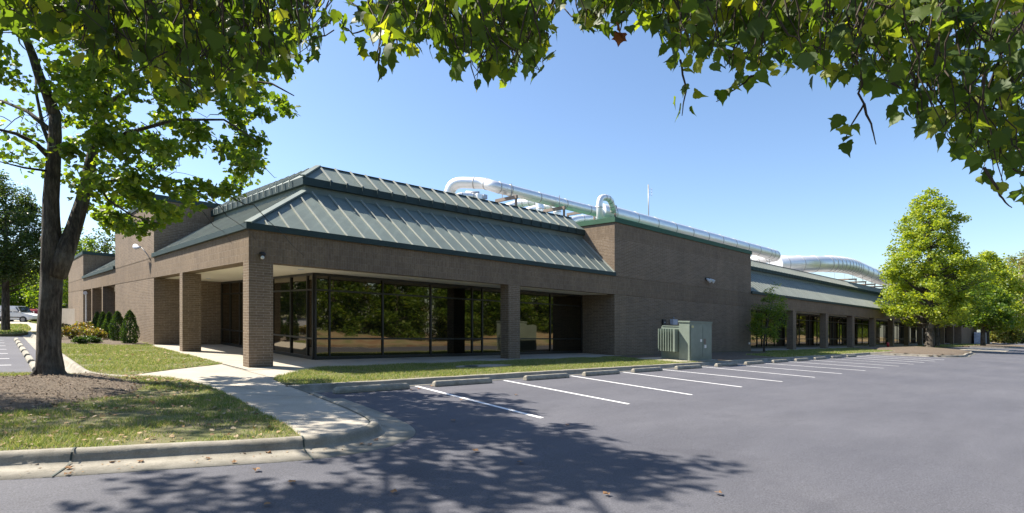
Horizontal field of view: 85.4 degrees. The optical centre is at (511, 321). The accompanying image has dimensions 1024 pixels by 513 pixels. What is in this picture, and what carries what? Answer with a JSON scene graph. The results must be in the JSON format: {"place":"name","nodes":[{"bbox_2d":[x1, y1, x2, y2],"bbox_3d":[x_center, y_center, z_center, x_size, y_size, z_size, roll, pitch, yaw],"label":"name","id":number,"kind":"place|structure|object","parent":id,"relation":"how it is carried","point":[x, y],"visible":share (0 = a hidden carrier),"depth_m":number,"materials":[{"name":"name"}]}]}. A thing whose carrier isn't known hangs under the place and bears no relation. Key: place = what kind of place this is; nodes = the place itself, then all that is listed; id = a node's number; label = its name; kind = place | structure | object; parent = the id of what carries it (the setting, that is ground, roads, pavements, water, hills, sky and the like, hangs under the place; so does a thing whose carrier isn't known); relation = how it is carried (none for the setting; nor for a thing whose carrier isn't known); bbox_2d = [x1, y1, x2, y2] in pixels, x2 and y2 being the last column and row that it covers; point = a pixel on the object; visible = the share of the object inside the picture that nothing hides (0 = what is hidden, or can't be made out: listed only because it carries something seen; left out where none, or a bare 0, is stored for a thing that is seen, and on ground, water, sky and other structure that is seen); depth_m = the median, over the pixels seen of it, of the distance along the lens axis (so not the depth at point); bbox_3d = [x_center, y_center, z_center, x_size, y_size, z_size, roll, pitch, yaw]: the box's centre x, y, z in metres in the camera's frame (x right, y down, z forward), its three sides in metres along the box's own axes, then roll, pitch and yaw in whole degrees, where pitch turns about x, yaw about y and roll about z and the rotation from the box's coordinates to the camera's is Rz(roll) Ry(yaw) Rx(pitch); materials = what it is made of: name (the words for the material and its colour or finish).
{"place":"outdoors","nodes":[
{"label":"outdoors","id":0,"kind":"place"},
{"bbox_2d":[0,330,27,335],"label":"lawn","id":1,"kind":"structure","parent":0,"point":[18,334],"depth_m":31.03,"materials":[{"name":"plant"}]},
{"bbox_2d":[0,169,62,330],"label":"woodland tree","id":2,"kind":"object","parent":1,"relation":"on","point":[15,265],"visible":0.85,"depth_m":33.79,"materials":[{"name":"green plant"}]},
{"bbox_2d":[0,323,30,333],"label":"lawn grass","id":3,"kind":"structure","parent":0,"point":[22,328],"depth_m":35.96,"materials":[{"name":"green plant"}]},
{"bbox_2d":[0,320,36,330],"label":"sidewalk","id":4,"kind":"structure","parent":0,"point":[33,326],"depth_m":50.92,"materials":[{"name":"concrete"}]},
{"bbox_2d":[0,306,36,321],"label":"parked suv","id":5,"kind":"object","parent":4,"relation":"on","point":[22,313],"visible":0.63,"depth_m":56.80,"materials":[{"name":"white paint"}]},
{"bbox_2d":[31,331,222,375],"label":"side lawn","id":6,"kind":"structure","parent":0,"point":[104,372],"depth_m":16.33,"materials":[{"name":"green plant"}]},
{"bbox_2d":[62,333,151,344],"bbox_3d":[-22.901,0.876,29.709,3.300,0.484,17.100,0,0,-43],"label":"shrub mulch bed","id":7,"kind":"object","parent":6,"relation":"on","point":[66,340],"visible":0.16,"depth_m":24.99,"materials":[{"name":"brown soil"}]},
{"bbox_2d":[62,325,86,338],"bbox_3d":[-21.676,0.546,27.180,1.125,0.771,0.993,0,0,-13],"label":"bush","id":8,"kind":"object","parent":7,"relation":"on","point":[70,332],"visible":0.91,"depth_m":27.08,"materials":[{"name":"yellow plant"}]},
{"bbox_2d":[70,335,89,344],"bbox_3d":[-18.495,0.800,23.744,0.667,0.423,0.713,0,0,-43],"label":"bush","id":9,"kind":"object","parent":7,"relation":"on","point":[82,340],"visible":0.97,"depth_m":23.66,"materials":[{"name":"green plant"}]},
{"bbox_2d":[73,321,94,335],"bbox_3d":[-22.497,0.432,29.115,1.064,0.912,1.445,0,0,-43],"label":"bush","id":10,"kind":"object","parent":7,"relation":"on","point":[83,324],"visible":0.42,"depth_m":29.00,"materials":[{"name":"yellow plant"}]},
{"bbox_2d":[84,335,102,342],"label":"bush","id":11,"kind":"object","parent":7,"relation":"on","point":[93,339],"visible":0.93,"depth_m":24.43,"materials":[{"name":"green plant"}]},
{"bbox_2d":[83,327,108,338],"bbox_3d":[-20.376,0.602,27.153,1.034,0.695,0.942,0,0,-43],"label":"bush","id":12,"kind":"object","parent":7,"relation":"on","point":[98,332],"visible":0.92,"depth_m":27.07,"materials":[{"name":"yellow plant"}]},
{"bbox_2d":[91,311,100,329],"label":"arborvitae shrub","id":13,"kind":"object","parent":7,"relation":"on","point":[95,319],"visible":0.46,"depth_m":32.36,"materials":[{"name":"green plant"}]},
{"bbox_2d":[96,311,106,329],"bbox_3d":[-22.126,0.216,29.967,0.606,1.544,0.613,0,0,-43],"label":"arborvitae shrub","id":14,"kind":"object","parent":7,"relation":"on","point":[101,318],"visible":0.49,"depth_m":29.84,"materials":[{"name":"green plant"}]},
{"bbox_2d":[101,311,116,338],"bbox_3d":[-20.482,0.263,28.191,0.640,1.547,0.636,0,0,3],"label":"arborvitae shrub","id":15,"kind":"object","parent":7,"relation":"on","point":[108,317],"visible":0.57,"depth_m":28.01,"materials":[{"name":"green plant"}]},
{"bbox_2d":[107,311,123,340],"bbox_3d":[-18.971,0.272,26.650,0.753,1.620,0.743,0,0,-29],"label":"arborvitae shrub","id":16,"kind":"object","parent":7,"relation":"on","point":[116,320],"visible":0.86,"depth_m":26.48,"materials":[{"name":"green plant"}]},
{"bbox_2d":[120,310,139,343],"bbox_3d":[-17.289,0.295,25.084,0.768,1.675,0.768,0,0,-43],"label":"arborvitae shrub","id":17,"kind":"object","parent":7,"relation":"on","point":[129,316],"visible":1,"depth_m":24.95,"materials":[{"name":"green plant"}]},
{"bbox_2d":[0,371,300,450],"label":"front lawn","id":18,"kind":"structure","parent":0,"point":[186,432],"depth_m":7.56,"materials":[{"name":"plant"}]},
{"bbox_2d":[0,371,149,413],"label":"tree mulch bed","id":19,"kind":"object","parent":18,"relation":"on","point":[51,387],"visible":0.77,"depth_m":9.98,"materials":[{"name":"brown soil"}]},
{"bbox_2d":[0,11,303,375],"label":"forked tree","id":20,"kind":"object","parent":19,"relation":"on","point":[97,103],"visible":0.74,"depth_m":12.12,"materials":[{"name":"green plant"}]},
{"bbox_2d":[0,372,284,444],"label":"leaf litter","id":21,"kind":"object","parent":18,"relation":"on","point":[152,402],"visible":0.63,"depth_m":8.14,"materials":[{"name":"brown plant"}]},
{"bbox_2d":[122,373,199,388],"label":"lawn edge leaves","id":22,"kind":"object","parent":18,"relation":"on","point":[156,379],"visible":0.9,"depth_m":11.97,"materials":[{"name":"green plant"}]},
{"bbox_2d":[130,364,368,435],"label":"walkway","id":23,"kind":"structure","parent":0,"point":[306,412],"depth_m":10.27,"materials":[{"name":"concrete"}]},
{"bbox_2d":[184,347,538,424],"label":"walk joints","id":24,"kind":"object","parent":23,"relation":"attached to","point":[304,396],"visible":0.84,"depth_m":10.49,"materials":[{"name":"grey concrete"}]},
{"bbox_2d":[0,336,1023,512],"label":"asphalt lot","id":25,"kind":"structure","parent":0,"point":[916,434],"depth_m":7.34,"materials":[{"name":"grey asphalt"}]},
{"bbox_2d":[22,350,29,356],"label":"wheel stop","id":26,"kind":"object","parent":25,"relation":"on","point":[25,353],"visible":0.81,"depth_m":18.70,"materials":[{"name":"concrete"}]},
{"bbox_2d":[25,355,34,362],"bbox_3d":[-14.899,1.166,17.133,0.170,0.172,1.750,0,0,-43],"label":"wheel stop","id":27,"kind":"object","parent":25,"relation":"on","point":[28,358],"visible":0.88,"depth_m":16.69,"materials":[{"name":"concrete"}]},
{"bbox_2d":[29,361,34,370],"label":"wheel stop","id":28,"kind":"object","parent":25,"relation":"on","point":[32,365],"visible":0.54,"depth_m":14.99,"materials":[{"name":"concrete"}]},
{"bbox_2d":[22,331,128,376],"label":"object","id":29,"kind":"structure","parent":25,"relation":"on","point":[71,366],"depth_m":15.48,"materials":[{"name":"concrete"}]},
{"bbox_2d":[0,392,415,479],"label":"front kerb","id":30,"kind":"structure","parent":25,"relation":"on","point":[386,430],"depth_m":6.36,"materials":[{"name":"concrete"}]},
{"bbox_2d":[52,447,75,475],"bbox_3d":[-4.659,1.448,5.780,0.020,0.161,0.660,0,0,-21],"label":"kerb joint","id":31,"kind":"object","parent":30,"relation":"on","point":[71,454],"visible":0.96,"depth_m":5.92,"materials":[{"name":"beige concrete"}]},
{"bbox_2d":[19,446,343,474],"bbox_3d":[-3.638,1.554,6.228,3.450,0.110,0.396,0,0,-28],"label":"gutter grit","id":32,"kind":"object","parent":30,"relation":"on","point":[140,461],"visible":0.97,"depth_m":6.01,"materials":[{"name":"brown plant"}]},
{"bbox_2d":[302,436,313,458],"bbox_3d":[-2.489,1.514,6.719,0.020,0.164,0.660,0,0,-32],"label":"kerb joint","id":33,"kind":"object","parent":30,"relation":"on","point":[305,449],"visible":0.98,"depth_m":6.83,"materials":[{"name":"grey concrete"}]},
{"bbox_2d":[333,383,409,393],"bbox_3d":[-3.162,1.518,12.611,1.850,0.176,0.170,0,0,-42],"label":"wheel stop","id":34,"kind":"object","parent":25,"relation":"on","point":[365,388],"visible":1,"depth_m":12.49,"materials":[{"name":"concrete"}]},
{"bbox_2d":[432,378,491,386],"bbox_3d":[-1.266,1.575,14.390,1.850,0.176,0.170,0,0,-42],"label":"wheel stop","id":35,"kind":"object","parent":25,"relation":"on","point":[460,382],"visible":1,"depth_m":14.27,"materials":[{"name":"concrete"}]},
{"bbox_2d":[416,386,543,417],"bbox_3d":[-0.929,1.648,11.737,0.108,0.090,5.006,0,0,-36],"label":"parking line","id":36,"kind":"object","parent":25,"relation":"on","point":[483,402],"visible":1,"depth_m":11.19,"materials":[{"name":"paint"}]},
{"bbox_2d":[523,373,568,380],"bbox_3d":[1.038,1.645,16.465,1.850,0.176,0.170,0,0,-43],"label":"wheel stop","id":37,"kind":"object","parent":25,"relation":"on","point":[544,376],"visible":1,"depth_m":16.34,"materials":[{"name":"concrete"}]},
{"bbox_2d":[503,380,628,403],"bbox_3d":[1.124,1.710,13.723,0.108,0.083,4.813,0,0,-34],"label":"parking line","id":38,"kind":"object","parent":25,"relation":"on","point":[568,392],"visible":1,"depth_m":13.36,"materials":[{"name":"paint"}]},
{"bbox_2d":[286,351,892,392],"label":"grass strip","id":39,"kind":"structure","parent":25,"relation":"on","point":[319,387],"depth_m":16.27,"materials":[{"name":"concrete"}]},
{"bbox_2d":[582,370,619,375],"bbox_3d":[2.957,1.702,18.321,1.850,0.176,0.170,0,0,-44],"label":"wheel stop","id":40,"kind":"object","parent":25,"relation":"on","point":[596,373],"visible":1,"depth_m":18.17,"materials":[{"name":"concrete"}]},
{"bbox_2d":[574,376,692,394],"bbox_3d":[3.152,1.771,15.661,0.107,0.079,4.783,0,0,-33],"label":"parking line","id":41,"kind":"object","parent":25,"relation":"on","point":[634,385],"visible":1,"depth_m":15.15,"materials":[{"name":"paint"}]},
{"bbox_2d":[631,367,662,372],"bbox_3d":[4.920,1.761,20.175,1.850,0.176,0.170,0,0,-44],"label":"wheel stop","id":42,"kind":"object","parent":25,"relation":"on","point":[637,370],"visible":1,"depth_m":20.02,"materials":[{"name":"concrete"}]},
{"bbox_2d":[625,372,739,386],"bbox_3d":[5.241,1.833,17.703,0.108,0.081,4.617,0,0,-35],"label":"parking line","id":43,"kind":"object","parent":25,"relation":"on","point":[682,379],"visible":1,"depth_m":17.50,"materials":[{"name":"paint"}]},
{"bbox_2d":[674,365,701,369],"bbox_3d":[7.026,1.824,22.096,1.850,0.176,0.170,0,0,-42],"label":"wheel stop","id":44,"kind":"object","parent":25,"relation":"on","point":[687,367],"visible":1,"depth_m":21.96,"materials":[{"name":"concrete"}]},
{"bbox_2d":[663,369,782,381],"bbox_3d":[7.224,1.893,19.558,0.110,0.090,4.569,0,0,-40],"label":"parking line","id":45,"kind":"object","parent":25,"relation":"on","point":[723,375],"visible":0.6,"depth_m":19.40,"materials":[{"name":"paint"}]},
{"bbox_2d":[714,362,737,366],"bbox_3d":[9.415,1.896,24.372,1.850,0.176,0.170,0,0,-43],"label":"wheel stop","id":46,"kind":"object","parent":25,"relation":"on","point":[725,364],"visible":1,"depth_m":24.19,"materials":[{"name":"concrete"}]},
{"bbox_2d":[744,361,763,364],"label":"wheel stop","id":47,"kind":"object","parent":25,"relation":"on","point":[753,362],"visible":0.99,"depth_m":26.07,"materials":[{"name":"concrete"}]},
{"bbox_2d":[771,359,787,362],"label":"wheel stop","id":48,"kind":"object","parent":25,"relation":"on","point":[780,360],"visible":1,"depth_m":28.10,"materials":[{"name":"concrete"}]},
{"bbox_2d":[794,358,808,360],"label":"wheel stop","id":49,"kind":"object","parent":25,"relation":"on","point":[802,359],"visible":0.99,"depth_m":30.13,"materials":[{"name":"concrete"}]},
{"bbox_2d":[866,351,975,357],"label":"island kerb","id":50,"kind":"structure","parent":25,"relation":"on","point":[965,355],"depth_m":41.02,"materials":[{"name":"concrete"}]},
{"bbox_2d":[886,257,1000,346],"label":"sweetgum tree","id":51,"kind":"object","parent":25,"relation":"on","point":[989,296],"visible":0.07,"depth_m":64.52,"materials":[{"name":"green plant"}]},
{"bbox_2d":[957,343,1023,346],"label":"island","id":52,"kind":"structure","parent":25,"relation":"on","point":[999,345],"depth_m":84.43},
{"bbox_2d":[974,332,986,343],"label":"utility cabinet","id":53,"kind":"object","parent":52,"relation":"on","point":[977,337],"visible":0.54,"depth_m":101.09,"materials":[{"name":"grey metal"}]},
{"bbox_2d":[957,283,1020,345],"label":"sweetgum tree","id":54,"kind":"object","parent":52,"relation":"on","point":[1000,316],"visible":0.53,"depth_m":78.48,"materials":[{"name":"green plant"}]},
{"bbox_2d":[968,250,1023,343],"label":"sweetgum tree","id":55,"kind":"object","parent":25,"relation":"on","point":[988,258],"visible":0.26,"depth_m":101.44,"materials":[{"name":"green plant"}]},
{"bbox_2d":[969,346,1023,347],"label":"island kerb","id":56,"kind":"structure","parent":25,"relation":"on","point":[994,347],"depth_m":75.88,"materials":[{"name":"concrete"}]},
{"bbox_2d":[0,0,1023,331],"label":"sky","id":57,"kind":"structure","parent":0,"point":[765,167],"materials":[{"name":"blue"}]},
{"bbox_2d":[153,343,948,369],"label":"porch floor","id":58,"kind":"structure","parent":0,"point":[232,356],"depth_m":20.70,"materials":[{"name":"concrete"}]},
{"bbox_2d":[273,349,831,384],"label":"strip lawn","id":59,"kind":"structure","parent":0,"point":[293,383],"depth_m":15.91,"materials":[{"name":"plant"}]},
{"bbox_2d":[456,364,509,367],"bbox_3d":[-0.931,1.542,18.420,2.333,0.216,0.824,0,0,-43],"label":"drain cover","id":60,"kind":"object","parent":59,"relation":"on","point":[486,365],"visible":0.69,"depth_m":18.20,"materials":[{"name":"concrete"}]},
{"bbox_2d":[274,356,699,383],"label":"grass strip","id":61,"kind":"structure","parent":59,"relation":"on","point":[570,363],"depth_m":17.02,"materials":[{"name":"green plant"}]},
{"bbox_2d":[607,351,774,361],"bbox_3d":[11.730,1.890,30.753,17.100,0.473,4.500,0,0,-43],"label":"wall mulch bed","id":62,"kind":"object","parent":59,"relation":"on","point":[732,355],"visible":0.48,"depth_m":29.46,"materials":[{"name":"brown soil"}]},
{"bbox_2d":[637,321,716,361],"bbox_3d":[7.565,1.005,25.472,3.400,2.064,2.320,0,0,-43],"label":"transformer cabinet","id":63,"kind":"object","parent":62,"relation":"on","point":[683,341],"visible":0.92,"depth_m":24.82,"materials":[{"name":"metal"}]},
{"bbox_2d":[746,282,789,351],"bbox_3d":[17.137,-0.219,37.068,3.126,4.852,2.801,0,0,-43],"label":"tree","id":64,"kind":"object","parent":62,"relation":"on","point":[769,312],"visible":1,"depth_m":36.90,"materials":[{"name":"green plant"}]},
{"bbox_2d":[743,348,891,356],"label":"grass strip","id":65,"kind":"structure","parent":59,"relation":"on","point":[798,352],"depth_m":38.23,"materials":[{"name":"green plant"}]},
{"bbox_2d":[847,344,979,348],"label":"lawn grass","id":66,"kind":"structure","parent":0,"point":[945,345],"depth_m":74.30,"materials":[{"name":"green plant"}]},
{"bbox_2d":[960,348,1015,351],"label":"pavement","id":67,"kind":"structure","parent":0,"point":[1000,350],"depth_m":62.82,"materials":[{"name":"concrete"}]},
{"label":"island base","id":68,"kind":"structure","parent":0,"visible":0},
{"bbox_2d":[853,346,973,355],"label":"island mulch","id":69,"kind":"object","parent":68,"relation":"on","point":[930,351],"visible":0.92,"depth_m":47.28,"materials":[{"name":"brown soil"}]},
{"bbox_2d":[874,187,1000,346],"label":"sweetgum tree","id":70,"kind":"object","parent":69,"relation":"on","point":[919,237],"visible":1,"depth_m":55.97,"materials":[{"name":"green plant"}]},
{"bbox_3d":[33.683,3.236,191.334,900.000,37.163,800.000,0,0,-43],"label":"ground","id":71,"kind":"structure","parent":0,"visible":0},
{"bbox_2d":[0,277,37,308],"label":"woodland tree","id":72,"kind":"object","parent":71,"relation":"on","point":[14,296],"visible":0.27,"depth_m":91.75,"materials":[{"name":"green plant"}]},
{"bbox_2d":[9,265,62,308],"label":"woodland tree","id":73,"kind":"object","parent":71,"relation":"on","point":[26,291],"visible":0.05,"depth_m":95.21,"materials":[{"name":"green plant"}]},
{"bbox_2d":[17,282,67,308],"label":"woodland tree","id":74,"kind":"object","parent":71,"relation":"on","point":[35,294],"visible":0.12,"depth_m":88.83,"materials":[{"name":"green plant"}]},
{"bbox_2d":[27,227,98,308],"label":"woodland tree","id":75,"kind":"object","parent":71,"relation":"on","point":[65,284],"visible":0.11,"depth_m":62.19,"materials":[{"name":"green plant"}]},
{"bbox_2d":[81,228,114,253],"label":"woodland tree","id":76,"kind":"object","parent":71,"relation":"on","point":[105,248],"visible":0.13,"depth_m":74.08,"materials":[{"name":"green plant"}]},
{"bbox_2d":[0,0,333,110],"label":"overhanging tree","id":77,"kind":"object","parent":71,"relation":"on","point":[184,34],"visible":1,"depth_m":3.67,"materials":[{"name":"green plant"}]},
{"bbox_2d":[68,165,975,366],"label":"office building","id":78,"kind":"structure","parent":71,"relation":"on","point":[382,268],"depth_m":24.52,"materials":[{"name":"brick"}]},
{"bbox_2d":[83,291,86,321],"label":"downspout","id":79,"kind":"object","parent":78,"relation":"attached to","point":[85,293],"visible":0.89,"depth_m":43.13,"materials":[{"name":"grey metal"}]},
{"bbox_2d":[132,244,149,258],"bbox_3d":[-17.276,-3.231,25.858,1.029,0.810,0.257,0,0,27],"label":"wall floodlight","id":80,"kind":"object","parent":78,"relation":"attached to","point":[135,246],"depth_m":25.88,"materials":[{"name":"grey metal"}]},
{"bbox_2d":[457,192,474,196],"bbox_3d":[-2.123,-5.681,26.249,1.749,0.823,0.394,0,0,-24],"label":"exhaust pipe","id":81,"kind":"object","parent":78,"relation":"on","point":[468,194],"visible":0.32,"depth_m":26.08,"materials":[{"name":"metal"}]},
{"bbox_2d":[466,191,486,199],"bbox_3d":[-1.686,-5.918,26.372,0.999,0.571,0.568,0,0,-18],"label":"damper unit","id":82,"kind":"object","parent":81,"relation":"attached to","point":[480,196],"visible":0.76,"depth_m":26.29,"materials":[{"name":"metal"}]},
{"bbox_2d":[495,183,517,205],"bbox_3d":[-0.305,-5.998,29.352,0.120,2.475,1.660,0,0,-43],"label":"duct support","id":83,"kind":"object","parent":78,"relation":"on","point":[511,197],"visible":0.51,"depth_m":29.07,"materials":[{"name":"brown metal"}]},
{"bbox_2d":[444,177,603,216],"bbox_3d":[2.461,-6.490,32.290,13.074,2.472,2.860,0,0,-31],"label":"exhaust duct","id":84,"kind":"object","parent":83,"relation":"on","point":[453,185],"visible":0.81,"depth_m":29.68,"materials":[{"name":"metal"}]},
{"bbox_2d":[506,199,544,210],"bbox_3d":[0.343,-7.248,36.713,3.876,1.823,1.040,0,0,17],"label":"exhaust pipe","id":85,"kind":"object","parent":78,"relation":"on","point":[525,203],"visible":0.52,"depth_m":36.39,"materials":[{"name":"metal"}]},
{"bbox_2d":[527,205,561,214],"bbox_3d":[1.868,-7.334,38.669,3.480,1.859,0.992,0,0,20],"label":"exhaust pipe","id":86,"kind":"object","parent":78,"relation":"on","point":[558,212],"visible":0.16,"depth_m":38.14,"materials":[{"name":"metal"}]},
{"bbox_2d":[543,195,565,215],"bbox_3d":[2.429,-6.062,31.910,0.120,2.275,1.660,0,0,-43],"label":"duct support","id":87,"kind":"object","parent":78,"relation":"on","point":[563,208],"visible":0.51,"depth_m":31.60,"materials":[{"name":"grey metal"}]},
{"bbox_2d":[572,215,592,221],"bbox_3d":[5.432,-7.266,40.416,5.445,1.700,0.803,0,0,-34],"label":"exhaust pipe","id":88,"kind":"object","parent":78,"relation":"on","point":[579,218],"visible":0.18,"depth_m":39.96,"materials":[{"name":"metal"}]},
{"bbox_2d":[566,205,616,219],"bbox_3d":[5.117,-6.432,36.069,0.120,1.770,4.060,0,0,-43],"label":"duct support","id":89,"kind":"object","parent":78,"relation":"on","point":[573,213],"visible":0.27,"depth_m":36.93,"materials":[{"name":"grey metal"}]},
{"bbox_2d":[596,194,616,218],"bbox_3d":[5.430,-6.088,31.538,0.479,2.167,1.870,0,0,40],"label":"exhaust riser","id":90,"kind":"object","parent":78,"relation":"attached to","point":[599,204],"visible":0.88,"depth_m":31.00,"materials":[{"name":"metal"}]},
{"bbox_2d":[670,317,677,324],"bbox_3d":[9.137,-0.025,31.271,0.520,0.458,0.200,0,0,-43],"label":"junction box","id":91,"kind":"object","parent":78,"relation":"attached to","point":[673,321],"visible":1,"depth_m":31.14,"materials":[{"name":"grey metal"}]},
{"bbox_2d":[595,203,780,262],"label":"exhaust duct","id":92,"kind":"object","parent":78,"relation":"on","point":[762,254],"visible":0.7,"depth_m":42.16,"materials":[{"name":"metal"}]},
{"bbox_2d":[705,277,714,282],"bbox_3d":[12.163,-2.505,33.977,0.654,0.357,0.383,0,0,-43],"label":"twin spotlight","id":93,"kind":"object","parent":78,"relation":"attached to","point":[709,280],"visible":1,"depth_m":33.85,"materials":[{"name":"grey plastic"}]},
{"bbox_2d":[834,272,856,282],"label":"duct support","id":94,"kind":"object","parent":78,"relation":"on","point":[855,279],"visible":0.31,"depth_m":67.37,"materials":[{"name":"grey metal"}]},
{"bbox_2d":[768,256,919,292],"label":"exhaust duct","id":95,"kind":"object","parent":94,"relation":"on","point":[845,265],"visible":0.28,"depth_m":63.68,"materials":[{"name":"metal"}]},
{"bbox_2d":[330,0,1023,207],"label":"overhanging tree","id":96,"kind":"object","parent":71,"relation":"on","point":[793,28],"visible":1,"depth_m":3.71,"materials":[{"name":"green plant"}]},
{"bbox_2d":[978,253,1023,329],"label":"woodland tree","id":97,"kind":"object","parent":71,"relation":"on","point":[1008,264],"visible":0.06,"depth_m":163.77,"materials":[{"name":"green plant"}]},
{"bbox_2d":[996,250,1023,315],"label":"woodland tree","id":98,"kind":"object","parent":71,"relation":"on","point":[1020,262],"visible":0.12,"depth_m":149.88,"materials":[{"name":"green plant"}]},
{"bbox_2d":[1001,316,1023,343],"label":"bush","id":99,"kind":"object","parent":71,"relation":"on","point":[1021,341],"visible":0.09,"depth_m":130.96,"materials":[{"name":"green plant"}]},
{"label":"corner lawn","id":100,"kind":"structure","parent":0,"visible":0},
{"bbox_2d":[62,308,74,324],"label":"screen wall","id":101,"kind":"structure","parent":100,"relation":"on","point":[68,316],"depth_m":50.43,"materials":[{"name":"beige concrete"}]},
{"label":"far verge","id":102,"kind":"structure","parent":0,"visible":0},
{"bbox_2d":[989,327,1023,343],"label":"bush","id":103,"kind":"object","parent":102,"relation":"on","point":[1010,337],"visible":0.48,"depth_m":126.30,"materials":[{"name":"green plant"}]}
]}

